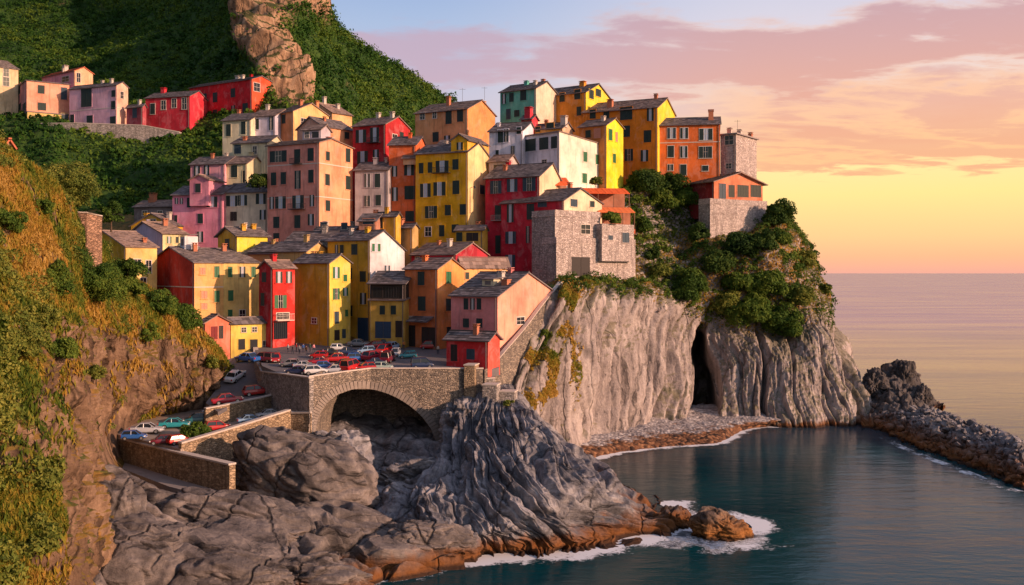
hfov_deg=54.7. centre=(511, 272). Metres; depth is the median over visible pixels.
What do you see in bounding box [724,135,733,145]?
window
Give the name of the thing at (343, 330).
window
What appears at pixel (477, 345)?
house
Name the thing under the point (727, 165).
window
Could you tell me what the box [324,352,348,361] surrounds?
parked car
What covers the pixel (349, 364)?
parked car
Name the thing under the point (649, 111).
window
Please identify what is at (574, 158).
house
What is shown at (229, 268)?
window
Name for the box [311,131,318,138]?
window
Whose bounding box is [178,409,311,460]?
terrace wall
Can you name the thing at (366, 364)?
parked car
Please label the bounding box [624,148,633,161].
window
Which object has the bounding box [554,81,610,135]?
house
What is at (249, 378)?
ramp road
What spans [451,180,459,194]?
window
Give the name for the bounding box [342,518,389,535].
rock outcrop
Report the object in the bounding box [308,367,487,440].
stone bridge
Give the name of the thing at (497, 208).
window
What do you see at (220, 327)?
window
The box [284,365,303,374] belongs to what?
parked car
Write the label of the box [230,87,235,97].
window
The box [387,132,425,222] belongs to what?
house
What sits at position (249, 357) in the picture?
parked car
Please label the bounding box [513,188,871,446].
headland terrain
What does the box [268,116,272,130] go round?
window
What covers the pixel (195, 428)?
bush
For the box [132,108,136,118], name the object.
window
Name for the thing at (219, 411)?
road
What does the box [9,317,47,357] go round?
bush
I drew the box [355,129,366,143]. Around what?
window
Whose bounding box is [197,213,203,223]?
window
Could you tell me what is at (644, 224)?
bush
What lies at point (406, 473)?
rock outcrop
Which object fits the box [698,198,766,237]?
bastion
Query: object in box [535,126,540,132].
window
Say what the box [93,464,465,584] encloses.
rock slabs
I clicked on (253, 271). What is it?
window
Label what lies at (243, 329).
window
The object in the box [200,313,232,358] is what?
house
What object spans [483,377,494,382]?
parapet wall
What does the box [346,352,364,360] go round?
parked car
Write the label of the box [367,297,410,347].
house
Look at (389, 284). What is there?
loggia
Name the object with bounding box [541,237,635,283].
bastion
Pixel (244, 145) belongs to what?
house
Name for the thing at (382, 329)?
door
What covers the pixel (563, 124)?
house
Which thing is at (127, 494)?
rock outcrop
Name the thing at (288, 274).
window
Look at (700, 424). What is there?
beach
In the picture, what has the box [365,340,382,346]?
parked car
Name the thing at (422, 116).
window
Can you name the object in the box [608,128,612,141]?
window
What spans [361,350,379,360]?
parked car
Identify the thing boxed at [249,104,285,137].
house
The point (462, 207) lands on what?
window
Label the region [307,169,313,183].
window
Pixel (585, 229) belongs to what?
window
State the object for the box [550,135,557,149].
window
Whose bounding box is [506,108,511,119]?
window
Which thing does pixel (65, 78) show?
window
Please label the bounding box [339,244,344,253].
window
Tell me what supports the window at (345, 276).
in the house at (322, 298)
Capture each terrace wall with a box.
[37,122,180,142]
[117,437,235,489]
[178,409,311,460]
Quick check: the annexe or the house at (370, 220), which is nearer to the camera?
the house at (370, 220)
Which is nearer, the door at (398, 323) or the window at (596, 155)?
the door at (398, 323)
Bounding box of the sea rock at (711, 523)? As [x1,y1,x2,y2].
[688,506,753,541]
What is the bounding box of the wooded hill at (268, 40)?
[0,0,452,211]
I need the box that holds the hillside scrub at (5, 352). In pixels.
[0,129,235,584]
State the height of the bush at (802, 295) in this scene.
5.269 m
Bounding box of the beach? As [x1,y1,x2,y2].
[581,404,781,457]
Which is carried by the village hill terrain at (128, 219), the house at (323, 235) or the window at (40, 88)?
the house at (323, 235)
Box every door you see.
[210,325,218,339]
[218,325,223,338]
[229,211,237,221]
[237,338,245,350]
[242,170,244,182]
[249,338,257,351]
[272,321,287,339]
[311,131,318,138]
[333,329,340,341]
[357,317,369,340]
[371,287,381,297]
[374,321,391,338]
[382,286,401,298]
[394,320,401,337]
[409,324,415,346]
[421,326,434,346]
[449,343,458,361]
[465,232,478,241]
[571,256,589,276]
[728,184,734,197]
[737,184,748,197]
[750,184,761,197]
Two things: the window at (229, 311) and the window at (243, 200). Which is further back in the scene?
the window at (243, 200)
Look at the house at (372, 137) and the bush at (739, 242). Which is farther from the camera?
the house at (372, 137)
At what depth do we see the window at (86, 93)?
292.13 m
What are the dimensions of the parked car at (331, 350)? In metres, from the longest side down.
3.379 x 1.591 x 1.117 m
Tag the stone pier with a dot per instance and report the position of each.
(470, 379)
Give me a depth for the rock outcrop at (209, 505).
99.86 m
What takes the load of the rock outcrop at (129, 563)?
on the rock slabs at (379, 558)
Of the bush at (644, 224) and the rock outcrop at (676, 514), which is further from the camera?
the bush at (644, 224)
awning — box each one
[556,178,568,188]
[583,188,629,207]
[598,207,634,233]
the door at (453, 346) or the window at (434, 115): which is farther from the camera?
the window at (434, 115)
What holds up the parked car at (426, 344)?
on the square pavement
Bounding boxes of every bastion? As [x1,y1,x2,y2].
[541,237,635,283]
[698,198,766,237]
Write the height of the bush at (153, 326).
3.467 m
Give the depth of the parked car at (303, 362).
145.08 m
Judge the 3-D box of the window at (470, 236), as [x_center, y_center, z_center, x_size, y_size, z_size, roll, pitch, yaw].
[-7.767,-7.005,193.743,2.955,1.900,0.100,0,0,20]
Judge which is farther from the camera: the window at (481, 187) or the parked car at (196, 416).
the window at (481, 187)
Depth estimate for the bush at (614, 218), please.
188.98 m
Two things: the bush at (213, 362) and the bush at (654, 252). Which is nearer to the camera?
the bush at (213, 362)
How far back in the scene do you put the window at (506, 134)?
211.19 m
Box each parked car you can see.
[120,429,147,440]
[129,422,163,433]
[149,434,171,444]
[158,417,189,428]
[166,434,189,445]
[182,412,203,422]
[204,420,229,431]
[211,393,243,404]
[223,370,245,382]
[234,352,260,362]
[236,414,258,422]
[242,384,264,396]
[255,352,274,362]
[255,408,276,416]
[270,352,280,362]
[279,358,298,366]
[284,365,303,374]
[292,360,313,366]
[304,364,327,374]
[307,356,328,362]
[309,350,327,358]
[316,361,330,367]
[324,347,338,353]
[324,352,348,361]
[325,364,341,372]
[330,343,347,349]
[333,358,347,364]
[337,347,358,353]
[339,358,359,370]
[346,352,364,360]
[347,339,368,346]
[356,362,375,368]
[357,345,374,353]
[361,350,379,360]
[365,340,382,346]
[365,357,386,362]
[375,343,392,352]
[375,361,392,366]
[379,350,395,362]
[385,341,400,347]
[392,347,400,356]
[398,350,416,358]
[410,357,433,366]
[420,340,433,348]
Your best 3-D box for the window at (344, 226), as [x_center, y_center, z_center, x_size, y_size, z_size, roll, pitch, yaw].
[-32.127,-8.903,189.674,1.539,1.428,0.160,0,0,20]
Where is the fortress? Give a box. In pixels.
[531,210,600,280]
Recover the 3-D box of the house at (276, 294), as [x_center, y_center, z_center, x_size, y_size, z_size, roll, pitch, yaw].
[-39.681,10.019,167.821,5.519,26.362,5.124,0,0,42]
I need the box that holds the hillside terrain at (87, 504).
[0,170,226,584]
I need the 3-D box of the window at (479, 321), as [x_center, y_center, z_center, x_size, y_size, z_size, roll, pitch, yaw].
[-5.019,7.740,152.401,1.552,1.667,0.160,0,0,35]
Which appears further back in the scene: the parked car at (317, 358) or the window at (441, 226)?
the window at (441, 226)
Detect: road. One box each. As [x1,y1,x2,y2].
[206,392,263,414]
[215,358,257,391]
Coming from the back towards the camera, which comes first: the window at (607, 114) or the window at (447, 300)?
the window at (607, 114)
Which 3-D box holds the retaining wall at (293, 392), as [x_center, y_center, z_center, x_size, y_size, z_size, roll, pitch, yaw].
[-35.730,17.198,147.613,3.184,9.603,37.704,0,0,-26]
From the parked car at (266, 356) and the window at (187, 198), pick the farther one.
the window at (187, 198)
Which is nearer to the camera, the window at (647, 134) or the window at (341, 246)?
the window at (341, 246)
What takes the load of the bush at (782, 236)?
on the headland terrain at (643, 362)
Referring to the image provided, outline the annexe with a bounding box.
[25,111,68,119]
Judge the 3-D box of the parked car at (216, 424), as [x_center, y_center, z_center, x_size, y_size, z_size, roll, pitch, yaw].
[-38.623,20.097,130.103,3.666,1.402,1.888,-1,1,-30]
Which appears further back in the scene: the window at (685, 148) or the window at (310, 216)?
the window at (685, 148)
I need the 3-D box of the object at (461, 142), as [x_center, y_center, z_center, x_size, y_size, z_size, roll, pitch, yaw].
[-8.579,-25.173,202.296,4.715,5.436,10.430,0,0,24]
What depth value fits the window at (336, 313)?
168.33 m
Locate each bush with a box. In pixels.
[0,208,29,233]
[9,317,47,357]
[11,511,62,563]
[29,467,63,490]
[33,304,63,327]
[35,196,54,213]
[46,258,78,295]
[50,337,79,363]
[76,244,128,302]
[86,364,107,385]
[111,257,150,294]
[138,322,162,345]
[145,288,180,314]
[175,302,203,329]
[179,421,211,437]
[206,354,219,373]
[245,173,266,189]
[503,400,514,405]
[577,273,599,281]
[589,176,602,187]
[601,211,621,223]
[626,168,664,192]
[632,216,652,231]
[644,245,660,258]
[647,263,672,277]
[649,187,678,210]
[661,172,690,193]
[671,267,708,301]
[673,184,699,208]
[687,221,710,242]
[700,249,735,273]
[707,289,740,316]
[719,272,753,290]
[720,231,757,256]
[723,290,774,328]
[749,268,789,296]
[750,227,779,250]
[760,301,804,337]
[771,227,792,243]
[786,285,815,308]
[798,250,817,268]
[819,283,832,295]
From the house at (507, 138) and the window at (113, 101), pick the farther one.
the window at (113, 101)
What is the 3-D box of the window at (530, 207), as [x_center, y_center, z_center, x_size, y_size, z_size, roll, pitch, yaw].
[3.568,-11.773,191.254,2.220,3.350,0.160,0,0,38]
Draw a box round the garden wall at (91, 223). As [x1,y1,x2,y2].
[77,211,102,266]
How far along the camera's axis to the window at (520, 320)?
155.49 m
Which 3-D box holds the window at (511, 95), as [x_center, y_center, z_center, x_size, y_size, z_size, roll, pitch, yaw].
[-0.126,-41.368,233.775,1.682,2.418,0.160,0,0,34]
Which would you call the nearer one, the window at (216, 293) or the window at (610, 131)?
the window at (216, 293)
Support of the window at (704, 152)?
in the house at (690, 147)
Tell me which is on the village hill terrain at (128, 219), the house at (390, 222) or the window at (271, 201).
the house at (390, 222)
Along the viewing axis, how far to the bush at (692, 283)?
198.11 m
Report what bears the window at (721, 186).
in the restaurant
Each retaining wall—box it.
[204,404,226,422]
[224,394,271,422]
[253,347,313,434]
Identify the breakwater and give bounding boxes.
[876,411,1023,488]
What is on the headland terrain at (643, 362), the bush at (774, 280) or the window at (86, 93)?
the bush at (774, 280)
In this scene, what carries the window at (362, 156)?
in the house at (372, 137)
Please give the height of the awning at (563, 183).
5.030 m
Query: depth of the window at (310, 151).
196.85 m
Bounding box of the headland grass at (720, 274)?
[547,187,834,336]
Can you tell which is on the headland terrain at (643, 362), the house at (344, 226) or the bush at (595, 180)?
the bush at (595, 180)
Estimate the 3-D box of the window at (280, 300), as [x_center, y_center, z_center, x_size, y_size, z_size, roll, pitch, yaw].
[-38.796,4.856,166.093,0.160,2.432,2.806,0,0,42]
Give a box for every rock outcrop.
[100,474,146,516]
[100,517,183,584]
[155,486,316,548]
[172,547,294,584]
[231,425,379,507]
[279,551,373,584]
[314,429,375,466]
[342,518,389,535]
[372,451,410,470]
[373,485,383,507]
[377,456,451,489]
[385,520,483,559]
[438,399,471,441]
[655,505,688,528]
[862,367,890,397]
[890,361,915,381]
[909,383,933,405]
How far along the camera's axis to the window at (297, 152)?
198.34 m
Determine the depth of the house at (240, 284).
173.50 m
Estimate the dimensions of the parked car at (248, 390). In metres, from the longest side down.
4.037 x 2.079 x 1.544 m
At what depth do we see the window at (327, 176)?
198.20 m
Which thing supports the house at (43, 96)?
on the wooded hill at (268, 40)
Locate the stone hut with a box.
[5,137,18,149]
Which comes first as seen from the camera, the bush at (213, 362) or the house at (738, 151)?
the bush at (213, 362)
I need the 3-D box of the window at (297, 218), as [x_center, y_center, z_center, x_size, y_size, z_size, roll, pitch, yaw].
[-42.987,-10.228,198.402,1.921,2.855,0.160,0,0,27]
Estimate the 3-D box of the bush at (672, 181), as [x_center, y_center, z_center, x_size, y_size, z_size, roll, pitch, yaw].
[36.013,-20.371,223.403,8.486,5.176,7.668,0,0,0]
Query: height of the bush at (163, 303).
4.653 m
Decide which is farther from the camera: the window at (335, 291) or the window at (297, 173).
the window at (297, 173)
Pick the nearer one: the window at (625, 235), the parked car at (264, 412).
the parked car at (264, 412)
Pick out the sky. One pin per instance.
(893, 130)
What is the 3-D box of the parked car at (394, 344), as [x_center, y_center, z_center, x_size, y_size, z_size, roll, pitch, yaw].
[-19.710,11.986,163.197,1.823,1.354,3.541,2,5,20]
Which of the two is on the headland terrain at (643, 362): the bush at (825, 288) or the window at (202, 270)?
the bush at (825, 288)
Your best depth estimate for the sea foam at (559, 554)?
105.32 m
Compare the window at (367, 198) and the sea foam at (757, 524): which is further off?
the window at (367, 198)
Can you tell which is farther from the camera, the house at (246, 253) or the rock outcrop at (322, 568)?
the house at (246, 253)
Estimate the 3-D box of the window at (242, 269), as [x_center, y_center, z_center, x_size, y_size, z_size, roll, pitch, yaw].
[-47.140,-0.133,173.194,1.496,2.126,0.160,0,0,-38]
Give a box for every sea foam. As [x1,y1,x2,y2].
[374,500,697,584]
[596,426,778,459]
[652,511,779,548]
[666,534,725,551]
[677,531,784,553]
[893,441,1021,490]
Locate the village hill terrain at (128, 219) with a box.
[79,209,355,362]
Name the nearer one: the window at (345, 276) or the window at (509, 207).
the window at (345, 276)
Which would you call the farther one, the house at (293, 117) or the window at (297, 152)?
the house at (293, 117)
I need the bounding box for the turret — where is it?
[595,224,633,261]
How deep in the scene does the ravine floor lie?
143.99 m
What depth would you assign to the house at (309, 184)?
199.51 m
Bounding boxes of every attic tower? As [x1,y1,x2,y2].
[187,174,226,205]
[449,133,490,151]
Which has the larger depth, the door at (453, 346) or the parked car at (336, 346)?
the parked car at (336, 346)
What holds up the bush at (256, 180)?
on the village hill terrain at (128, 219)
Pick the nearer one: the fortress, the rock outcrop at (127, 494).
the rock outcrop at (127, 494)
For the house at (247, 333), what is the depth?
164.50 m
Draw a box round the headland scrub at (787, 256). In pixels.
[548,184,837,329]
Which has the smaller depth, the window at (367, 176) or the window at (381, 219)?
the window at (381, 219)
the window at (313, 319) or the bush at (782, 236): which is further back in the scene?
the bush at (782, 236)
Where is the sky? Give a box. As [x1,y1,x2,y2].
[331,0,1023,272]
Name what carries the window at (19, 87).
in the house at (43, 96)
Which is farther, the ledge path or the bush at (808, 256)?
the bush at (808, 256)
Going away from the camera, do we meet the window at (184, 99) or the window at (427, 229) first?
the window at (427, 229)
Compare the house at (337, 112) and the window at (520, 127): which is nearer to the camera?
the window at (520, 127)
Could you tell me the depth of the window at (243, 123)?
238.43 m
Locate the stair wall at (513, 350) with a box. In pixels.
[494,282,561,384]
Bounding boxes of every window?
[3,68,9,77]
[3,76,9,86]
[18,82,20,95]
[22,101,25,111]
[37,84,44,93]
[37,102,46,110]
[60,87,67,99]
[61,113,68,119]
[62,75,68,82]
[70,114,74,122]
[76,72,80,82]
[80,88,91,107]
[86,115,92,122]
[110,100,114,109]
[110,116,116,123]
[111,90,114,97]
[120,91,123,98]
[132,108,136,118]
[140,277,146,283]
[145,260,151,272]
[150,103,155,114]
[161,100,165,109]
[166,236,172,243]
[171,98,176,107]
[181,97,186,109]
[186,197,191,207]
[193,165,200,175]
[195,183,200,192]
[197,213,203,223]
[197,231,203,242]
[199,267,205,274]
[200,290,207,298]
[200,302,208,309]
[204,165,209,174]
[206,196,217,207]
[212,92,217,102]
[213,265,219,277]
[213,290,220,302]
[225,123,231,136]
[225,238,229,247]
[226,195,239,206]
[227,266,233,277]
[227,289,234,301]
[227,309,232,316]
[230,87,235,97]
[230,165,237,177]
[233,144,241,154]
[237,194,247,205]
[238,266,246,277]
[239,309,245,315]
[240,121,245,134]
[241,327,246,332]
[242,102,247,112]
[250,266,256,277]
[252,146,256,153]
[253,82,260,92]
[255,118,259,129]
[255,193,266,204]
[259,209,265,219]
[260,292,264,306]
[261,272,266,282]
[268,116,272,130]
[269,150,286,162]
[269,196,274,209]
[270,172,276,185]
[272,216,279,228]
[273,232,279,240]
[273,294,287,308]
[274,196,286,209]
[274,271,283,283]
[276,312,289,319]
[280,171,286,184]
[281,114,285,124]
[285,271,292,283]
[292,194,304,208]
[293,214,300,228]
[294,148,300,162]
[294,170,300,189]
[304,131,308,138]
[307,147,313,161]
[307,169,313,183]
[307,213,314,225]
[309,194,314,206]
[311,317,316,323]
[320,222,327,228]
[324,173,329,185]
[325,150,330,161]
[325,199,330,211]
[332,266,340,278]
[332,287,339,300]
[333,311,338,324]
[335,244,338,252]
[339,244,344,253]
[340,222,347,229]
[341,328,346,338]
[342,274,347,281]
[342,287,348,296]
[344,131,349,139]
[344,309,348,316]
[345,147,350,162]
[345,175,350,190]
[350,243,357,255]
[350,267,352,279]
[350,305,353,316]
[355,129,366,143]
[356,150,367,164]
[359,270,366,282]
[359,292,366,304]
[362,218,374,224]
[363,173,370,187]
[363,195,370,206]
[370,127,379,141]
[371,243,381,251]
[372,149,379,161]
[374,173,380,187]
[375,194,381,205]
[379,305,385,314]
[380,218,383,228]
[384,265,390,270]
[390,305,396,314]
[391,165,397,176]
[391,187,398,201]
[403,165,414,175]
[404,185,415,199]
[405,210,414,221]
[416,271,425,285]
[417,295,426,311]
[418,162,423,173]
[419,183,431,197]
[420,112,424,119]
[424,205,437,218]
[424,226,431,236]
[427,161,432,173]
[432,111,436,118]
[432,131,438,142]
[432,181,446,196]
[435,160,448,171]
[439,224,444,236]
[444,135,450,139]
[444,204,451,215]
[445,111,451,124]
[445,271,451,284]
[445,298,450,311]
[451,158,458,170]
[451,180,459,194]
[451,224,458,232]
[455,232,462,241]
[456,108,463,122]
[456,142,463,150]
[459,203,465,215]
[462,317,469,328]
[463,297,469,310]
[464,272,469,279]
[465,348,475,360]
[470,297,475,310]
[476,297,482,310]
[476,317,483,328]
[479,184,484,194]
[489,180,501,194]
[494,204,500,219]
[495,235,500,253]
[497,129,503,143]
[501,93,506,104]
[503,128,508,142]
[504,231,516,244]
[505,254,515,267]
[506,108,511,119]
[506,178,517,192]
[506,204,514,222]
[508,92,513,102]
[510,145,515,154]
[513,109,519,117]
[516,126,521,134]
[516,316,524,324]
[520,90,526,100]
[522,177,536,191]
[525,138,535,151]
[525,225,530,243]
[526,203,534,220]
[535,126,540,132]
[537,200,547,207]
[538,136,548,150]
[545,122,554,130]
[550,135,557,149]
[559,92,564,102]
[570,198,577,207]
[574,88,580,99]
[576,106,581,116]
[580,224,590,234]
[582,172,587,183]
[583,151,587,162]
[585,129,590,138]
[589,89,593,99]
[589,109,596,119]
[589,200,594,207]
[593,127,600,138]
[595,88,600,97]
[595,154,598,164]
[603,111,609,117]
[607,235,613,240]
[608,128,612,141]
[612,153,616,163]
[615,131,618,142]
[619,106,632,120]
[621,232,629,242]
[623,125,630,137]
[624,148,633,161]
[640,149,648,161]
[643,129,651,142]
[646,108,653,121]
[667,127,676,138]
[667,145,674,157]
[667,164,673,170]
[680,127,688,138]
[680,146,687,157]
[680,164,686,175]
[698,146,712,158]
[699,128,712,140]
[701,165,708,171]
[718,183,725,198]
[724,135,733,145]
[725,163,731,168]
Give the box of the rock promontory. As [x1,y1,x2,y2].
[373,383,691,562]
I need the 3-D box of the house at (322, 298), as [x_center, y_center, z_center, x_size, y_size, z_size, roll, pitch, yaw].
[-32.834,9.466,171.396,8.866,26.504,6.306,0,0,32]
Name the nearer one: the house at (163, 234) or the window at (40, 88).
the house at (163, 234)
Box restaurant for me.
[684,171,767,218]
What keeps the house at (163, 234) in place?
on the village hill terrain at (128, 219)
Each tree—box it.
[41,161,102,207]
[98,200,124,231]
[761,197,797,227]
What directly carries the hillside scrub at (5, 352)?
on the hillside terrain at (87, 504)
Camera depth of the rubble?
164.36 m
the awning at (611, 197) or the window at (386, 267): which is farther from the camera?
the awning at (611, 197)
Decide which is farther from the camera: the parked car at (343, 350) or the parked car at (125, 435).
the parked car at (343, 350)
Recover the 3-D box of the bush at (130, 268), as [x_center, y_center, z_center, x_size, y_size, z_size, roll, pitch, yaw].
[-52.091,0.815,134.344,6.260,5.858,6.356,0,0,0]
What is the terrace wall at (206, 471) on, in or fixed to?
on the ledge path
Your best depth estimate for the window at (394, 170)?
204.69 m
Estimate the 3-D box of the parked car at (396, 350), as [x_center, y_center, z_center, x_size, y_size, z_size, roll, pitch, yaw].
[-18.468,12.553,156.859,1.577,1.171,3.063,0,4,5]
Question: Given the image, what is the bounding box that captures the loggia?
[366,271,410,298]
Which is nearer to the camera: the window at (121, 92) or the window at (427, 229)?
the window at (427, 229)
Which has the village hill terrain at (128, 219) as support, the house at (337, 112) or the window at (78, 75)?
the house at (337, 112)
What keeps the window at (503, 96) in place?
in the house at (539, 97)
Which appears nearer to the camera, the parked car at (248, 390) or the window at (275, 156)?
the parked car at (248, 390)
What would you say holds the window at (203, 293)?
in the house at (189, 270)
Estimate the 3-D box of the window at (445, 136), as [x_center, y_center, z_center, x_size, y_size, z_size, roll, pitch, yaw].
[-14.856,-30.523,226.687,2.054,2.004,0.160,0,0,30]
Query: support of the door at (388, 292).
in the loggia
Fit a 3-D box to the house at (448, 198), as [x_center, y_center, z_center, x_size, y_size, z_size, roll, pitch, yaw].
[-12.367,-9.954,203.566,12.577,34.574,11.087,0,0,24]
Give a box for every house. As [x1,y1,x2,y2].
[0,60,19,116]
[18,80,70,113]
[41,65,94,87]
[67,78,129,123]
[102,230,159,288]
[124,99,147,124]
[129,212,183,229]
[131,218,189,254]
[132,193,172,221]
[144,87,208,132]
[157,234,222,327]
[170,184,234,247]
[188,74,271,113]
[188,153,235,184]
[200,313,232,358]
[201,243,260,317]
[213,223,271,251]
[220,109,261,155]
[226,152,261,184]
[226,183,266,231]
[226,316,266,357]
[230,135,281,173]
[241,239,277,255]
[247,234,327,264]
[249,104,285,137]
[256,254,297,347]
[265,136,354,241]
[280,99,330,140]
[284,225,338,247]
[292,251,352,345]
[295,116,352,146]
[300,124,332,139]
[313,221,358,230]
[319,96,353,127]
[324,227,407,340]
[350,111,411,222]
[353,157,392,225]
[356,210,382,229]
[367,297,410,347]
[378,207,402,243]
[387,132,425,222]
[401,218,420,265]
[402,255,466,349]
[408,238,489,261]
[413,96,496,173]
[413,141,490,247]
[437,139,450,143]
[442,324,503,376]
[448,267,553,351]
[453,221,489,252]
[457,256,510,282]
[483,160,561,256]
[487,120,534,163]
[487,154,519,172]
[498,79,557,123]
[498,182,603,272]
[519,106,539,133]
[525,131,598,187]
[534,115,574,133]
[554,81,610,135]
[577,116,624,187]
[581,93,676,184]
[659,109,721,186]
[720,127,758,178]
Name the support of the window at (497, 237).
in the house at (508, 181)
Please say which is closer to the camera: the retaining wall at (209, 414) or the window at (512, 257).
the retaining wall at (209, 414)
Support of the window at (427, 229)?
in the house at (448, 198)
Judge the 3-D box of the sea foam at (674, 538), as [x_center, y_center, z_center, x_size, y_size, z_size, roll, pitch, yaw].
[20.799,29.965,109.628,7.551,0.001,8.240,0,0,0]
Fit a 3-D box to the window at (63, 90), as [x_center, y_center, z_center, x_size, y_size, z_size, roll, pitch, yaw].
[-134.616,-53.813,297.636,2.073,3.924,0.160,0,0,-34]
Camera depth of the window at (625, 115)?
227.18 m
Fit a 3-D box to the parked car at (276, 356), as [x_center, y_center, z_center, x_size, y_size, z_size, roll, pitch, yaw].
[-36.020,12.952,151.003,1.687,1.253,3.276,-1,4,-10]
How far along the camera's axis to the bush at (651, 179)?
215.64 m
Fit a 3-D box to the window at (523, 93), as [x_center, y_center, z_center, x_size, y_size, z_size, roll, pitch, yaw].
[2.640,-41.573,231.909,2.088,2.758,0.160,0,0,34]
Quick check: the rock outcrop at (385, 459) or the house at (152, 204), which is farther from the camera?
the house at (152, 204)
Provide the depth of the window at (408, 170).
204.22 m
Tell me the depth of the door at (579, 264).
185.51 m
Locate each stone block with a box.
[482,382,500,402]
[499,389,517,400]
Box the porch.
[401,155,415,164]
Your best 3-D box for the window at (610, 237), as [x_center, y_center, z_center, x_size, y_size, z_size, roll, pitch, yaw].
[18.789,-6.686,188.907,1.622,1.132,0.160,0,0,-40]
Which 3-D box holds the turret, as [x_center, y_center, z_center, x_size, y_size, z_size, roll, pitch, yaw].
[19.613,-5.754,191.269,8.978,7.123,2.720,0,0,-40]
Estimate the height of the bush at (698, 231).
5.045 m
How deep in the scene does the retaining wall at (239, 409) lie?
139.51 m
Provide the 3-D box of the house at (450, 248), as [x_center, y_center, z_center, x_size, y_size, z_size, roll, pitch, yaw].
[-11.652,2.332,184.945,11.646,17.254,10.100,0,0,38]
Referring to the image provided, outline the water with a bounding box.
[375,273,1023,584]
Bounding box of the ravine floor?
[329,411,441,509]
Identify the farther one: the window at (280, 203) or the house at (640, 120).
the house at (640, 120)
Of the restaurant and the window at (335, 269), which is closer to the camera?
the window at (335, 269)
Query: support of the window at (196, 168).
in the house at (212, 165)
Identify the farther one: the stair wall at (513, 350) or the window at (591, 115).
the window at (591, 115)
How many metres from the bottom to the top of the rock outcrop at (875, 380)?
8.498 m
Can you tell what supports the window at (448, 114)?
in the house at (437, 123)
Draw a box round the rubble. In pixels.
[873,403,1023,486]
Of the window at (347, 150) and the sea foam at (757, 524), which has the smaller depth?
the sea foam at (757, 524)
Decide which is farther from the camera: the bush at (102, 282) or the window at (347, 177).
the window at (347, 177)
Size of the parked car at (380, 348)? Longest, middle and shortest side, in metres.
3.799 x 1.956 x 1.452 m
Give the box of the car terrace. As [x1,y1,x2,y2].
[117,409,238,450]
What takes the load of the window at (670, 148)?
in the house at (690, 147)
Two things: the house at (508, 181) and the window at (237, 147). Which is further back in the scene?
the window at (237, 147)
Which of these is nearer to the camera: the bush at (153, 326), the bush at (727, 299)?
the bush at (153, 326)
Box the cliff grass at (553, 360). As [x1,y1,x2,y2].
[522,275,602,411]
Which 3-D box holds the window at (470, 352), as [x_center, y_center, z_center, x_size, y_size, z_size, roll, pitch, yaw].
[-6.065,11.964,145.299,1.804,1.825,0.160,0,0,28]
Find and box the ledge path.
[122,463,215,492]
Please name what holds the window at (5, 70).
in the house at (8, 86)
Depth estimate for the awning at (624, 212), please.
198.11 m
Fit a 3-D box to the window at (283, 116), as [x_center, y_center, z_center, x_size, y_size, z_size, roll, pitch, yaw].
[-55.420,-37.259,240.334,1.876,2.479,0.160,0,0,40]
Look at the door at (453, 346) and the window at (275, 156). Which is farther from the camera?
the window at (275, 156)
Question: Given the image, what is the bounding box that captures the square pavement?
[250,340,498,377]
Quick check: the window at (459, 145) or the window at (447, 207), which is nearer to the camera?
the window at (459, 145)
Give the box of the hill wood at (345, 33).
[0,0,457,214]
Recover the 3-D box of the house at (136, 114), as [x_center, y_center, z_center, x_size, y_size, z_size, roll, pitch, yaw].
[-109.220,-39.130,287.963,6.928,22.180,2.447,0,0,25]
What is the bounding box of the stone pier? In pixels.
[463,363,479,397]
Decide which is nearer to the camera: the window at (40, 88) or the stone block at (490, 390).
the stone block at (490, 390)
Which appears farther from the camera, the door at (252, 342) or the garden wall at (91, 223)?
the door at (252, 342)
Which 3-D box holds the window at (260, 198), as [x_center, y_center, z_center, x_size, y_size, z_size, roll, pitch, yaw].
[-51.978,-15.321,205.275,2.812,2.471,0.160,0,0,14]
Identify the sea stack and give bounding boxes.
[859,359,945,430]
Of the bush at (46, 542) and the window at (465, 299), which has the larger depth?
the window at (465, 299)

